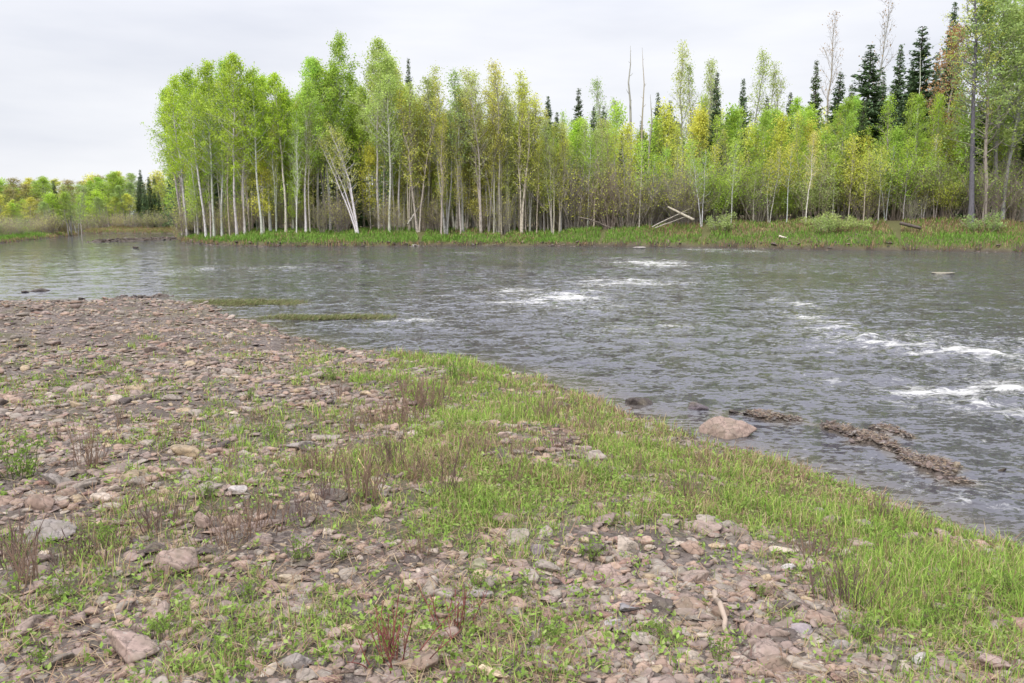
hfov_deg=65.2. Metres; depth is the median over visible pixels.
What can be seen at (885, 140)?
young aspen tree
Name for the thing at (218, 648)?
leafy plant
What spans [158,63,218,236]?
aspen tree
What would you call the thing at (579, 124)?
aspen tree
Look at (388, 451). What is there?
dead shrub
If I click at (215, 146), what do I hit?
aspen tree
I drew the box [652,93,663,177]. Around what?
spruce tree
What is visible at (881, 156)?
young aspen tree
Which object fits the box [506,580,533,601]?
leafy plant
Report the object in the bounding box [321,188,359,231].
alder bush
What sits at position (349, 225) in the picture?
alder bush
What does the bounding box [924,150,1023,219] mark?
alder bush
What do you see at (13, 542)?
dead shrub
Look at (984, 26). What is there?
aspen tree
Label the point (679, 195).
alder bush
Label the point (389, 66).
aspen tree
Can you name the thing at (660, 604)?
stone
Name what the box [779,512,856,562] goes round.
dead shrub
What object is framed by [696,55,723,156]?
aspen tree
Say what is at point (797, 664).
stone
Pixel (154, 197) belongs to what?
spruce tree
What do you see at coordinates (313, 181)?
aspen tree
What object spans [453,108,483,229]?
aspen tree
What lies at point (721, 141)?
aspen tree
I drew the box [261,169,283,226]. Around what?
young aspen tree
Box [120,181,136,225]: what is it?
aspen tree
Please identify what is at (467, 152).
aspen tree
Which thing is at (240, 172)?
aspen tree
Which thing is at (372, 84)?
aspen tree
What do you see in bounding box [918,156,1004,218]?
willow bush
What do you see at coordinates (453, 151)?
aspen tree
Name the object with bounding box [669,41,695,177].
aspen tree
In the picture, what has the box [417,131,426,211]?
aspen tree
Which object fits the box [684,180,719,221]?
alder bush
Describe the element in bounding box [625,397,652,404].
boulder
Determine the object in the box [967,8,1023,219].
aspen tree
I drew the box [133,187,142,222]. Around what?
spruce tree
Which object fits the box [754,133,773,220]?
young aspen tree
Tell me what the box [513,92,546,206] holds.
aspen tree
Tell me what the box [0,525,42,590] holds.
dead shrub
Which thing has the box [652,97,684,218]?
young aspen tree
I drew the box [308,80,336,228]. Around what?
aspen tree
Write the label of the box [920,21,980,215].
maple tree
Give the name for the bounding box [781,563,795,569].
boulder
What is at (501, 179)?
aspen tree
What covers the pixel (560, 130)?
aspen tree
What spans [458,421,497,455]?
dead shrub
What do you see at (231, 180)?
young aspen tree
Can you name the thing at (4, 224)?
alder bush
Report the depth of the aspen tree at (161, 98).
90.46 m
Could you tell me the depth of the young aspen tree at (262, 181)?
76.43 m
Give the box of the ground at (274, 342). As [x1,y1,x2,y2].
[0,214,1023,682]
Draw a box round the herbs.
[0,349,1023,682]
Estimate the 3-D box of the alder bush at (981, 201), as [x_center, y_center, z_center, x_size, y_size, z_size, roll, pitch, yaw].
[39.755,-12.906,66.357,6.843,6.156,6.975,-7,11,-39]
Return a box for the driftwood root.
[704,589,728,635]
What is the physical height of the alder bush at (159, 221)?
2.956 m
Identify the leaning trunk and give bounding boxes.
[407,184,435,224]
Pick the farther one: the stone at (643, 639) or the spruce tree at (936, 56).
the spruce tree at (936, 56)
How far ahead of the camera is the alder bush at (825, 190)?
72.01 m
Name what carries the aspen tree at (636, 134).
on the ground at (274, 342)
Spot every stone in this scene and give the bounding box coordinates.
[38,652,75,668]
[66,647,91,657]
[72,477,98,488]
[111,597,137,607]
[119,468,147,478]
[135,659,157,669]
[137,542,169,553]
[151,600,169,621]
[170,444,199,457]
[176,648,194,661]
[196,547,211,555]
[197,606,218,612]
[198,481,222,498]
[218,426,238,433]
[219,599,248,612]
[244,656,263,669]
[246,533,273,547]
[257,519,283,528]
[276,679,290,682]
[283,601,305,608]
[290,606,309,616]
[296,668,317,681]
[309,665,325,671]
[311,434,341,440]
[318,488,347,500]
[339,624,354,631]
[349,603,367,619]
[380,669,402,682]
[408,508,429,516]
[410,571,424,584]
[411,649,438,670]
[414,488,432,496]
[437,626,459,639]
[445,659,465,667]
[458,664,476,674]
[467,605,487,616]
[473,569,504,583]
[481,575,496,589]
[496,672,508,682]
[501,663,526,678]
[504,528,529,543]
[506,607,522,621]
[509,602,532,611]
[531,628,551,637]
[532,559,561,572]
[540,594,557,603]
[569,635,590,648]
[578,543,605,555]
[586,450,607,461]
[588,512,615,525]
[599,595,611,604]
[617,535,638,550]
[617,676,625,682]
[625,640,640,652]
[630,631,653,644]
[631,676,648,682]
[637,668,653,680]
[648,597,672,616]
[648,677,661,682]
[650,664,662,672]
[651,563,674,581]
[655,658,672,674]
[658,674,675,682]
[671,608,698,615]
[674,673,688,682]
[679,569,708,583]
[680,540,704,555]
[682,596,705,609]
[683,520,722,533]
[688,610,715,621]
[696,514,719,522]
[737,588,756,599]
[739,622,749,634]
[743,661,774,677]
[744,622,790,637]
[750,577,773,596]
[766,627,803,642]
[774,600,801,610]
[786,655,828,672]
[805,609,831,627]
[808,632,825,643]
[816,678,832,682]
[841,652,867,667]
[842,538,874,551]
[853,657,870,667]
[907,679,936,682]
[924,655,962,672]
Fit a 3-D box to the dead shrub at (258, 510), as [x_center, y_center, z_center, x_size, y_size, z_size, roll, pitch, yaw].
[-1.757,1.155,5.347,0.560,0.281,0.481,-4,10,-22]
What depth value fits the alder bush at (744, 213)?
78.94 m
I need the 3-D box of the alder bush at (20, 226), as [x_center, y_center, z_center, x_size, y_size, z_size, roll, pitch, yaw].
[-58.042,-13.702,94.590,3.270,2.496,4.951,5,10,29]
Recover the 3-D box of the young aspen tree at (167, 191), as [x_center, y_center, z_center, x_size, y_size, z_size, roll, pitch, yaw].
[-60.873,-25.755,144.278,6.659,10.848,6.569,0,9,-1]
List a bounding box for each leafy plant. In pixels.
[0,433,43,481]
[16,636,59,670]
[37,571,73,602]
[49,374,67,387]
[92,517,131,545]
[134,611,179,642]
[150,372,163,382]
[187,482,214,500]
[213,624,244,660]
[236,568,264,600]
[240,388,255,400]
[259,421,280,441]
[283,530,313,561]
[321,364,339,379]
[326,536,353,562]
[444,354,470,384]
[466,561,498,590]
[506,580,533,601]
[538,617,562,638]
[575,533,605,562]
[651,614,674,638]
[707,630,739,661]
[746,572,769,598]
[837,607,877,641]
[916,596,955,629]
[991,561,1023,597]
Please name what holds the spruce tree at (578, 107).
on the ground at (274, 342)
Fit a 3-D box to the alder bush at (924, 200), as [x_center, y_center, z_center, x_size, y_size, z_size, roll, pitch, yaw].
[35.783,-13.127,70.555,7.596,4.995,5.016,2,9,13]
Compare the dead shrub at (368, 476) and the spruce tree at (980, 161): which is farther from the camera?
the spruce tree at (980, 161)
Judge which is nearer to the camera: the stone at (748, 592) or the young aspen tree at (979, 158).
the stone at (748, 592)
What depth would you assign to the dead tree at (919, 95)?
75.08 m
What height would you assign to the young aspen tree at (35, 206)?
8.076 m
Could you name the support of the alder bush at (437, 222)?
on the ground at (274, 342)
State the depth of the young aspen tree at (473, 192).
77.99 m
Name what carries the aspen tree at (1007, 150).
on the ground at (274, 342)
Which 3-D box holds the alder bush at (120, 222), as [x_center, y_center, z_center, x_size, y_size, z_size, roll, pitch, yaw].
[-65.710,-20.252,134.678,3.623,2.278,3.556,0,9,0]
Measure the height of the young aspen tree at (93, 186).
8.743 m
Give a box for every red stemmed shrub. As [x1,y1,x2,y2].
[346,588,462,673]
[417,581,495,629]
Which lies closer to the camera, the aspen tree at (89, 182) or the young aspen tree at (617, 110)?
the young aspen tree at (617, 110)
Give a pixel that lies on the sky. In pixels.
(79, 79)
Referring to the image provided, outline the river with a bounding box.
[0,233,1023,546]
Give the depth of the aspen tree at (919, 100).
69.89 m
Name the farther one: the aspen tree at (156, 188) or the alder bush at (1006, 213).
the aspen tree at (156, 188)
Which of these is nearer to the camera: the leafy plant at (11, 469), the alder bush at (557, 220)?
the leafy plant at (11, 469)
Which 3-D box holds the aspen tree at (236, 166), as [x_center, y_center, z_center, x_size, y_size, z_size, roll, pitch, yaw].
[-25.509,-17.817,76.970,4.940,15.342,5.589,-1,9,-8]
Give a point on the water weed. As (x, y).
(305, 316)
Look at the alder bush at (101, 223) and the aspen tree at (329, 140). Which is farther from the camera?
the alder bush at (101, 223)
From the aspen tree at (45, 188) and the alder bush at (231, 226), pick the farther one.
the aspen tree at (45, 188)
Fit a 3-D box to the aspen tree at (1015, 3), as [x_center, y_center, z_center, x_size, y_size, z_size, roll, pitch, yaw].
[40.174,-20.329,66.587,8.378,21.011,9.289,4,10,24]
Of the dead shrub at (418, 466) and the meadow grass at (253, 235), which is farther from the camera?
the meadow grass at (253, 235)
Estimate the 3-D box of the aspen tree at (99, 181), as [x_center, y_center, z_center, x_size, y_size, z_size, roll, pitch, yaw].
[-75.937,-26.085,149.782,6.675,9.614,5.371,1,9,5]
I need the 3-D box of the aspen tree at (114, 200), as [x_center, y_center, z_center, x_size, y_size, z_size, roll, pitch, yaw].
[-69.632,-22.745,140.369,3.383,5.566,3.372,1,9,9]
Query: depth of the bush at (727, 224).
70.98 m
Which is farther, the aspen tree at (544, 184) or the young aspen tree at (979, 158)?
the aspen tree at (544, 184)
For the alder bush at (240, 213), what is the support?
on the ground at (274, 342)
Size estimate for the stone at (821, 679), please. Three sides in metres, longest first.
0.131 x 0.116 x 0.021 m
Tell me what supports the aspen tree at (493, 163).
on the ground at (274, 342)
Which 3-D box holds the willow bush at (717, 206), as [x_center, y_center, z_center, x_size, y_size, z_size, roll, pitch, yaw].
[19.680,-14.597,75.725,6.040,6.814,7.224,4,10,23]
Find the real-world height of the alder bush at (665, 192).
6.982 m
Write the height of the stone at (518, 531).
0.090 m
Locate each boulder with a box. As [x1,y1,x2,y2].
[17,519,77,543]
[24,494,55,511]
[30,288,49,291]
[40,473,71,486]
[106,628,159,663]
[155,547,197,574]
[193,511,211,528]
[228,485,247,492]
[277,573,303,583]
[278,653,311,670]
[286,441,312,450]
[329,627,343,639]
[404,579,416,584]
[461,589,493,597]
[468,558,487,571]
[471,646,485,657]
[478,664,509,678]
[493,513,518,523]
[497,432,510,437]
[530,544,545,556]
[594,564,616,578]
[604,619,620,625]
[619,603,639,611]
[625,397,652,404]
[688,401,708,409]
[698,416,756,438]
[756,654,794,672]
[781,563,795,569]
[791,623,812,634]
[829,639,851,650]
[911,652,925,664]
[932,272,955,273]
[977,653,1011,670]
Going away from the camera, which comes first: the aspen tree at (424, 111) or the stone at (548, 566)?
the stone at (548, 566)
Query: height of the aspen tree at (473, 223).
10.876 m
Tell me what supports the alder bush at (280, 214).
on the ground at (274, 342)
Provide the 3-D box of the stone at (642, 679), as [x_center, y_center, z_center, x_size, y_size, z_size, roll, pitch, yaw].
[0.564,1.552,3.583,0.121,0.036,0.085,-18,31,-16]
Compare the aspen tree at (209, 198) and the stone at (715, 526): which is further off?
the aspen tree at (209, 198)
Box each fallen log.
[652,206,695,227]
[655,215,688,228]
[667,206,694,220]
[899,222,920,228]
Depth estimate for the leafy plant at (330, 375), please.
11.11 m
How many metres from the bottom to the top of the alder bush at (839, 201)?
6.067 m
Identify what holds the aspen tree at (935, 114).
on the ground at (274, 342)
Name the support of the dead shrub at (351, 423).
on the ground at (274, 342)
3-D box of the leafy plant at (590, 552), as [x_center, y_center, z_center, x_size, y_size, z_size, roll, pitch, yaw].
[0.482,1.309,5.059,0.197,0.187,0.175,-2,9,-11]
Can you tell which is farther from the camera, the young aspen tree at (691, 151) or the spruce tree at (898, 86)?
the spruce tree at (898, 86)
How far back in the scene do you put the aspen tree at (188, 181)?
87.17 m
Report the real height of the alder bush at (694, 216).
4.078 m
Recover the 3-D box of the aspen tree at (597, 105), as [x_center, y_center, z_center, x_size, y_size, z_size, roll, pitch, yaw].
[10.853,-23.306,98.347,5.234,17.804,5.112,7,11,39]
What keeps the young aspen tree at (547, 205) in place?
on the ground at (274, 342)
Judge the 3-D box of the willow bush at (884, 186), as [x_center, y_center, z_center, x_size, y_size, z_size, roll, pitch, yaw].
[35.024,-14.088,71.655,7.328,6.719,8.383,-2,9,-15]
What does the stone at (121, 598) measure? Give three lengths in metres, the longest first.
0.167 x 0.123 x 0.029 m
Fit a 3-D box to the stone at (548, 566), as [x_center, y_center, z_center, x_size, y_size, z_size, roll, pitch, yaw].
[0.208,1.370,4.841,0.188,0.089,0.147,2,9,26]
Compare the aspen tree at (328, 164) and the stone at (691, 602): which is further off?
the aspen tree at (328, 164)
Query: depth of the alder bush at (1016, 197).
66.94 m
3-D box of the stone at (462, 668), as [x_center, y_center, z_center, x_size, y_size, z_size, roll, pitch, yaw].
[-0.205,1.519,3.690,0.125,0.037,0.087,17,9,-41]
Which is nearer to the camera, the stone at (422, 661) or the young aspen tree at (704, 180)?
the stone at (422, 661)
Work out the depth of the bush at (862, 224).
66.58 m
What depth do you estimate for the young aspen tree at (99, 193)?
141.70 m
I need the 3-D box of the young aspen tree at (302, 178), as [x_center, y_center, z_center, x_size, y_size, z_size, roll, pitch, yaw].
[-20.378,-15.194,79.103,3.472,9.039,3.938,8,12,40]
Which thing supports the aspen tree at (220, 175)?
on the ground at (274, 342)
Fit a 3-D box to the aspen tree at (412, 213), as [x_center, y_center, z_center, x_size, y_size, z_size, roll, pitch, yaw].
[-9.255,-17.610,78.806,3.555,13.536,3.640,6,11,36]
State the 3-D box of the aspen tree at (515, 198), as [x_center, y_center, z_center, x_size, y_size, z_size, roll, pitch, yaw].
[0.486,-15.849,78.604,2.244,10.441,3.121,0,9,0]
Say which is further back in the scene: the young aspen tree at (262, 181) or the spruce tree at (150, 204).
the spruce tree at (150, 204)
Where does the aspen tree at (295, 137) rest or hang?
on the ground at (274, 342)
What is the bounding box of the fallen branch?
[579,217,615,229]
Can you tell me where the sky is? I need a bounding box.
[0,0,1023,214]
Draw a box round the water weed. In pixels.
[183,296,399,320]
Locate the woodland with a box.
[1,102,1021,228]
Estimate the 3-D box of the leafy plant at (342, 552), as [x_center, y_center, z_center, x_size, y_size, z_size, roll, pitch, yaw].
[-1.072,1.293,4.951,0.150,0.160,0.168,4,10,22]
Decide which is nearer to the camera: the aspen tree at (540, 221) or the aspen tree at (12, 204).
the aspen tree at (540, 221)
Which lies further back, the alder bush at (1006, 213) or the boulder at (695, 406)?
the alder bush at (1006, 213)
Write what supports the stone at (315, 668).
on the ground at (274, 342)
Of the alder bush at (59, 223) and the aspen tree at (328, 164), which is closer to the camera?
the aspen tree at (328, 164)
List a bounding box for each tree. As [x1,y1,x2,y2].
[0,177,8,221]
[0,177,26,221]
[0,181,8,204]
[0,185,17,220]
[0,193,18,221]
[1,188,25,220]
[1,199,22,220]
[4,202,20,222]
[7,187,27,219]
[14,183,42,226]
[15,177,38,223]
[15,199,33,225]
[18,197,42,224]
[21,181,53,225]
[22,183,46,217]
[29,176,60,208]
[29,198,46,220]
[33,201,53,220]
[37,176,60,205]
[39,192,70,230]
[49,181,61,214]
[50,178,63,225]
[53,178,84,229]
[53,192,73,234]
[59,183,87,234]
[60,185,87,222]
[60,192,77,235]
[66,185,78,226]
[71,183,97,224]
[73,172,98,221]
[73,197,85,235]
[74,181,91,222]
[76,193,92,227]
[77,175,110,221]
[82,189,109,226]
[83,179,100,225]
[85,182,112,219]
[89,197,112,219]
[91,177,118,226]
[98,171,129,217]
[100,175,113,218]
[104,197,122,213]
[105,175,134,224]
[108,170,131,225]
[110,185,136,220]
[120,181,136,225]
[122,193,139,225]
[124,171,146,225]
[133,170,144,212]
[133,177,144,225]
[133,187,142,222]
[134,175,162,202]
[138,185,151,226]
[140,84,186,226]
[145,170,169,213]
[145,191,158,227]
[146,177,152,208]
[147,117,188,213]
[148,86,192,227]
[151,177,163,214]
[151,181,170,206]
[153,73,194,236]
[155,172,186,217]
[156,191,162,223]
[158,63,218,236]
[161,188,182,229]
[162,190,171,226]
[163,83,215,207]
[170,90,218,230]
[171,81,220,221]
[180,170,205,234]
[181,58,230,236]
[181,137,195,233]
[183,122,203,234]
[183,146,218,233]
[186,57,240,235]
[189,149,219,221]
[198,51,264,235]
[198,119,218,237]
[203,78,247,231]
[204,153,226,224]
[211,88,244,231]
[213,105,231,231]
[214,79,268,232]
[216,96,254,226]
[216,103,235,235]
[216,176,237,230]
[220,62,283,232]
[220,160,249,217]
[229,103,263,218]
[230,115,253,230]
[231,114,248,232]
[236,72,282,230]
[238,112,263,227]
[240,168,275,228]
[245,151,278,231]
[246,136,259,230]
[251,116,274,198]
[253,71,305,231]
[259,99,298,225]
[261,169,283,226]
[262,88,316,227]
[262,118,283,230]
[263,145,272,220]
[265,104,291,227]
[265,118,291,224]
[274,78,332,231]
[279,97,317,227]
[285,90,306,190]
[285,109,304,231]
[285,121,294,226]
[285,168,303,221]
[289,145,319,225]
[291,56,353,227]
[297,161,327,226]
[299,81,331,216]
[299,97,318,230]
[300,57,352,228]
[301,71,345,228]
[305,116,321,228]
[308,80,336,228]
[311,61,363,228]
[315,119,362,232]
[317,30,368,228]
[320,83,355,198]
[326,142,360,228]
[332,69,372,193]
[338,86,381,226]
[339,125,368,228]
[340,85,383,227]
[342,35,405,229]
[349,72,398,227]
[353,140,385,228]
[355,151,373,226]
[356,49,421,230]
[365,60,417,224]
[368,118,385,226]
[373,65,435,225]
[374,82,393,224]
[379,90,418,225]
[382,106,403,227]
[386,170,401,211]
[387,82,417,226]
[387,156,401,224]
[390,89,445,231]
[391,79,426,228]
[394,152,422,225]
[395,90,418,218]
[395,114,409,226]
[395,171,412,218]
[402,95,425,229]
[403,103,427,229]
[404,58,420,215]
[409,92,434,229]
[411,126,427,226]
[413,77,448,227]
[415,73,468,233]
[416,99,432,226]
[416,150,439,224]
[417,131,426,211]
[417,140,435,225]
[420,90,449,225]
[420,130,437,227]
[422,60,477,229]
[424,170,445,217]
[429,112,452,233]
[430,115,444,227]
[432,122,453,217]
[432,162,454,216]
[434,110,454,224]
[439,66,479,232]
[445,91,470,228]
[445,108,457,219]
[445,169,463,220]
[449,114,471,233]
[451,155,475,218]
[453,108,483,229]
[454,58,517,232]
[457,67,500,232]
[459,85,482,224]
[459,125,480,227]
[464,98,473,206]
[465,104,484,226]
[465,167,487,229]
[472,153,495,227]
[473,111,503,231]
[476,68,514,229]
[477,131,487,215]
[481,92,504,232]
[481,121,491,221]
[482,148,515,221]
[493,85,522,232]
[494,115,511,233]
[498,98,514,201]
[499,109,516,232]
[502,161,519,216]
[505,81,543,232]
[505,98,515,226]
[507,68,537,230]
[508,125,523,230]
[512,107,526,229]
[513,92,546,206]
[513,141,535,209]
[516,111,548,227]
[518,110,549,228]
[520,109,542,231]
[521,123,534,231]
[526,108,550,229]
[531,136,546,231]
[537,118,561,232]
[537,147,567,217]
[538,96,555,160]
[539,138,548,231]
[540,148,550,229]
[543,121,564,234]
[544,141,561,227]
[552,128,571,233]
[554,112,559,216]
[555,120,575,231]
[556,139,577,228]
[557,109,573,150]
[557,124,578,231]
[567,117,592,216]
[569,88,586,174]
[569,132,587,211]
[571,116,597,223]
[571,119,590,226]
[572,117,590,181]
[578,130,606,227]
[583,108,624,220]
[585,78,624,160]
[585,127,610,229]
[586,106,596,173]
[592,100,635,183]
[594,115,622,227]
[600,125,618,221]
[601,127,632,225]
[608,132,627,222]
[613,121,648,204]
[625,46,635,179]
[628,136,652,226]
[632,129,640,174]
[634,115,667,222]
[636,122,644,217]
[637,135,647,219]
[639,51,645,150]
[642,152,664,225]
[647,95,653,218]
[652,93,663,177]
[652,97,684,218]
[655,147,676,206]
[658,100,680,216]
[658,135,683,205]
[667,120,679,214]
[667,125,681,166]
[668,144,699,220]
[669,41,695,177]
[674,103,708,176]
[679,136,701,214]
[681,62,721,148]
[684,149,715,226]
[685,108,711,178]
[691,93,710,168]
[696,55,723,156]
[697,72,726,214]
[705,143,724,220]
[706,114,725,217]
[708,102,745,213]
[717,127,728,215]
[720,109,743,218]
[721,104,748,216]
[721,136,750,221]
[729,79,754,217]
[730,121,764,220]
[736,111,777,219]
[738,48,772,152]
[745,160,761,220]
[750,98,771,211]
[752,103,784,216]
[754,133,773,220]
[758,107,780,217]
[759,111,801,220]
[760,60,790,171]
[760,147,790,223]
[768,96,821,216]
[770,110,790,211]
[779,139,803,222]
[782,92,797,215]
[783,117,827,192]
[785,142,816,217]
[786,113,818,208]
[787,100,822,163]
[789,110,806,218]
[790,108,810,217]
[799,129,822,217]
[800,45,932,217]
[806,59,824,165]
[809,72,846,214]
[810,126,840,214]
[813,122,833,216]
[817,10,849,125]
[817,118,831,211]
[821,96,866,200]
[823,149,847,214]
[827,127,854,186]
[837,94,857,204]
[839,94,865,216]
[841,100,875,217]
[842,131,865,216]
[847,84,853,111]
[850,135,876,219]
[855,148,880,223]
[859,0,900,117]
[861,101,901,217]
[862,126,880,218]
[868,145,891,220]
[870,93,903,219]
[872,142,900,220]
[876,126,905,216]
[878,76,886,122]
[884,123,912,207]
[886,44,908,135]
[893,26,949,212]
[896,137,919,218]
[897,61,917,143]
[899,91,934,214]
[899,92,917,149]
[912,48,920,200]
[913,122,926,218]
[913,136,933,216]
[916,133,948,216]
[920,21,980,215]
[920,147,947,218]
[922,92,945,163]
[922,93,948,214]
[923,0,1012,225]
[923,52,946,174]
[925,2,962,215]
[927,92,956,215]
[931,121,959,211]
[933,0,1023,221]
[936,0,1023,214]
[942,113,987,212]
[945,98,982,211]
[948,121,967,214]
[951,101,995,218]
[952,92,970,215]
[956,0,1023,217]
[959,130,993,200]
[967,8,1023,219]
[977,95,1023,208]
[981,0,1023,153]
[982,74,1020,216]
[983,3,1023,220]
[988,102,1023,177]
[989,124,1006,196]
[1013,131,1023,191]
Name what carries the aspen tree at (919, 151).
on the ground at (274, 342)
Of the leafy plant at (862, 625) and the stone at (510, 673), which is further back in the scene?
the leafy plant at (862, 625)
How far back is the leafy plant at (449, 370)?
11.59 m
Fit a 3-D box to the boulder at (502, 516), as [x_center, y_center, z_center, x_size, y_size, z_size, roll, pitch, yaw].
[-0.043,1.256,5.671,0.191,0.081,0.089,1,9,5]
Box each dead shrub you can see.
[0,512,46,569]
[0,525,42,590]
[43,516,138,567]
[44,419,70,440]
[62,413,110,469]
[109,405,125,424]
[124,483,189,534]
[127,466,161,499]
[167,420,189,440]
[193,504,257,552]
[204,483,290,541]
[217,442,241,469]
[244,403,272,422]
[281,481,319,522]
[289,439,344,474]
[308,465,357,504]
[325,377,348,398]
[336,427,396,504]
[337,399,364,431]
[355,400,394,426]
[361,388,428,424]
[369,424,407,470]
[388,371,445,409]
[390,372,414,395]
[401,444,450,480]
[403,529,434,558]
[410,382,451,410]
[414,439,475,493]
[448,488,462,519]
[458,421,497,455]
[492,449,526,486]
[502,434,533,455]
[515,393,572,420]
[536,425,582,453]
[574,411,603,430]
[634,448,643,468]
[636,494,647,519]
[663,473,717,503]
[682,448,724,472]
[766,477,799,500]
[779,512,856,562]
[805,554,909,609]
[872,494,892,518]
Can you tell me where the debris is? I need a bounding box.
[747,407,977,482]
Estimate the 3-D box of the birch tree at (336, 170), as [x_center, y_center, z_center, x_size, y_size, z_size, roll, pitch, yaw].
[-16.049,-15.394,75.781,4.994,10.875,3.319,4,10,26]
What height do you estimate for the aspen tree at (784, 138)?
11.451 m
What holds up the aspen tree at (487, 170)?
on the ground at (274, 342)
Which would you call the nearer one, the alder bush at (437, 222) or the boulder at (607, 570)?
the boulder at (607, 570)
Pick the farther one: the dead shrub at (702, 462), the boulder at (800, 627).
the dead shrub at (702, 462)
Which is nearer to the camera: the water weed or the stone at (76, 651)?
the stone at (76, 651)
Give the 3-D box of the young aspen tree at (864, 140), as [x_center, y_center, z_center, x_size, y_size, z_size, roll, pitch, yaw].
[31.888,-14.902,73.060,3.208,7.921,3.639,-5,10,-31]
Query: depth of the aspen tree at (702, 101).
79.00 m
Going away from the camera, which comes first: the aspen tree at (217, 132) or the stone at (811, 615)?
the stone at (811, 615)
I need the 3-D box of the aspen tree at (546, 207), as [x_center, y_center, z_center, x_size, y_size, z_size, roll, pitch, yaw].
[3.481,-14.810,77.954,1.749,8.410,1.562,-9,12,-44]
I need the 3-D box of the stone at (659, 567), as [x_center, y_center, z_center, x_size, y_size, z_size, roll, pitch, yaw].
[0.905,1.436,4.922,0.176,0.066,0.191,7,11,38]
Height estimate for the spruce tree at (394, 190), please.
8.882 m
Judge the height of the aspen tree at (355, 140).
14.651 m
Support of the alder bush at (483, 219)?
on the ground at (274, 342)
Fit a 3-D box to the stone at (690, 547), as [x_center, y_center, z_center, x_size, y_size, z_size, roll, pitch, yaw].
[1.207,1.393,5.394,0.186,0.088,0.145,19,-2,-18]
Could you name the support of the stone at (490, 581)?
on the ground at (274, 342)
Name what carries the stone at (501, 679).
on the ground at (274, 342)
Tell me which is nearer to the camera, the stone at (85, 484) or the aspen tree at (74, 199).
the stone at (85, 484)
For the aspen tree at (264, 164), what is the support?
on the ground at (274, 342)
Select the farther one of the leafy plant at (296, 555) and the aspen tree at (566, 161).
the aspen tree at (566, 161)
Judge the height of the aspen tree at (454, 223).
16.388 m
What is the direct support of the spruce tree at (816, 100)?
on the ground at (274, 342)
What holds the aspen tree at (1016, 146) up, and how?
on the ground at (274, 342)
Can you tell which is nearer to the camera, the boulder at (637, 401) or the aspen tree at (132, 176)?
the boulder at (637, 401)
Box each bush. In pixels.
[0,213,29,234]
[0,218,17,235]
[4,219,23,233]
[5,215,36,233]
[7,217,38,233]
[21,218,44,231]
[25,212,68,233]
[26,215,51,232]
[28,207,70,233]
[49,210,69,230]
[55,220,73,230]
[61,218,82,230]
[76,210,100,228]
[89,208,121,226]
[96,220,105,227]
[104,213,124,227]
[110,214,130,227]
[119,212,144,227]
[137,208,166,227]
[150,210,172,227]
[150,215,170,226]
[160,194,206,235]
[163,201,196,239]
[185,192,219,233]
[194,200,230,234]
[207,199,246,234]
[218,185,261,232]
[246,199,286,229]
[256,203,284,228]
[261,188,302,228]
[277,207,304,226]
[289,194,328,228]
[300,197,336,232]
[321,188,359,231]
[324,188,372,230]
[362,199,387,228]
[365,194,404,230]
[380,200,411,229]
[412,189,448,230]
[422,193,456,231]
[451,191,485,227]
[465,194,497,231]
[484,186,534,233]
[502,190,528,229]
[515,198,548,230]
[516,169,570,229]
[519,155,613,230]
[521,160,588,228]
[521,177,557,226]
[535,161,607,229]
[540,159,593,229]
[540,195,567,230]
[563,160,621,226]
[564,180,611,227]
[571,159,627,227]
[575,155,641,228]
[577,160,638,227]
[577,165,638,224]
[584,167,654,226]
[593,150,665,227]
[611,176,644,224]
[615,157,679,225]
[629,156,694,222]
[630,184,671,225]
[632,172,676,223]
[638,168,683,225]
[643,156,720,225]
[643,170,693,224]
[662,162,731,223]
[669,168,724,220]
[671,125,749,218]
[671,184,719,224]
[684,164,744,220]
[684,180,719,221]
[689,148,755,219]
[691,149,751,221]
[703,210,736,231]
[729,162,795,221]
[733,187,756,218]
[735,157,791,220]
[740,161,820,220]
[746,139,838,218]
[760,146,838,219]
[763,180,812,220]
[778,155,847,218]
[783,157,874,219]
[797,213,826,225]
[806,127,898,219]
[808,130,899,218]
[809,213,840,232]
[815,161,863,217]
[823,209,857,230]
[841,180,903,220]
[843,217,871,229]
[854,131,951,219]
[857,146,945,219]
[868,182,891,217]
[879,163,962,218]
[890,192,929,220]
[901,167,966,217]
[909,168,983,218]
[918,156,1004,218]
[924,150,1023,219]
[945,149,1023,220]
[954,209,1006,232]
[976,142,1023,222]
[990,165,1022,217]
[991,178,1021,218]
[993,158,1023,215]
[1007,175,1023,212]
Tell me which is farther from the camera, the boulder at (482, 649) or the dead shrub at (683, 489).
the dead shrub at (683, 489)
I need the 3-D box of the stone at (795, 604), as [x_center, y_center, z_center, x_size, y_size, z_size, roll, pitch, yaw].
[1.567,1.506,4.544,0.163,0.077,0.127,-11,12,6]
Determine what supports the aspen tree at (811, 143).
on the ground at (274, 342)
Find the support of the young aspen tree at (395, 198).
on the ground at (274, 342)
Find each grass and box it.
[0,214,1023,251]
[0,298,1023,682]
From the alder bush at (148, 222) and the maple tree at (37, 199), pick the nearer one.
the maple tree at (37, 199)
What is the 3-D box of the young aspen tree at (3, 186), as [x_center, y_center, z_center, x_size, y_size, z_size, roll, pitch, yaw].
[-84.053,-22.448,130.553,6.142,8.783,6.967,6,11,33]
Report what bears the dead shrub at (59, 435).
on the ground at (274, 342)
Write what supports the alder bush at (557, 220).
on the ground at (274, 342)
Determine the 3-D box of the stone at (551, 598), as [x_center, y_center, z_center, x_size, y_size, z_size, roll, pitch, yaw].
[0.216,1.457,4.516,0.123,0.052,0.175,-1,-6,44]
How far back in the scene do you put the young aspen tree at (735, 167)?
71.97 m

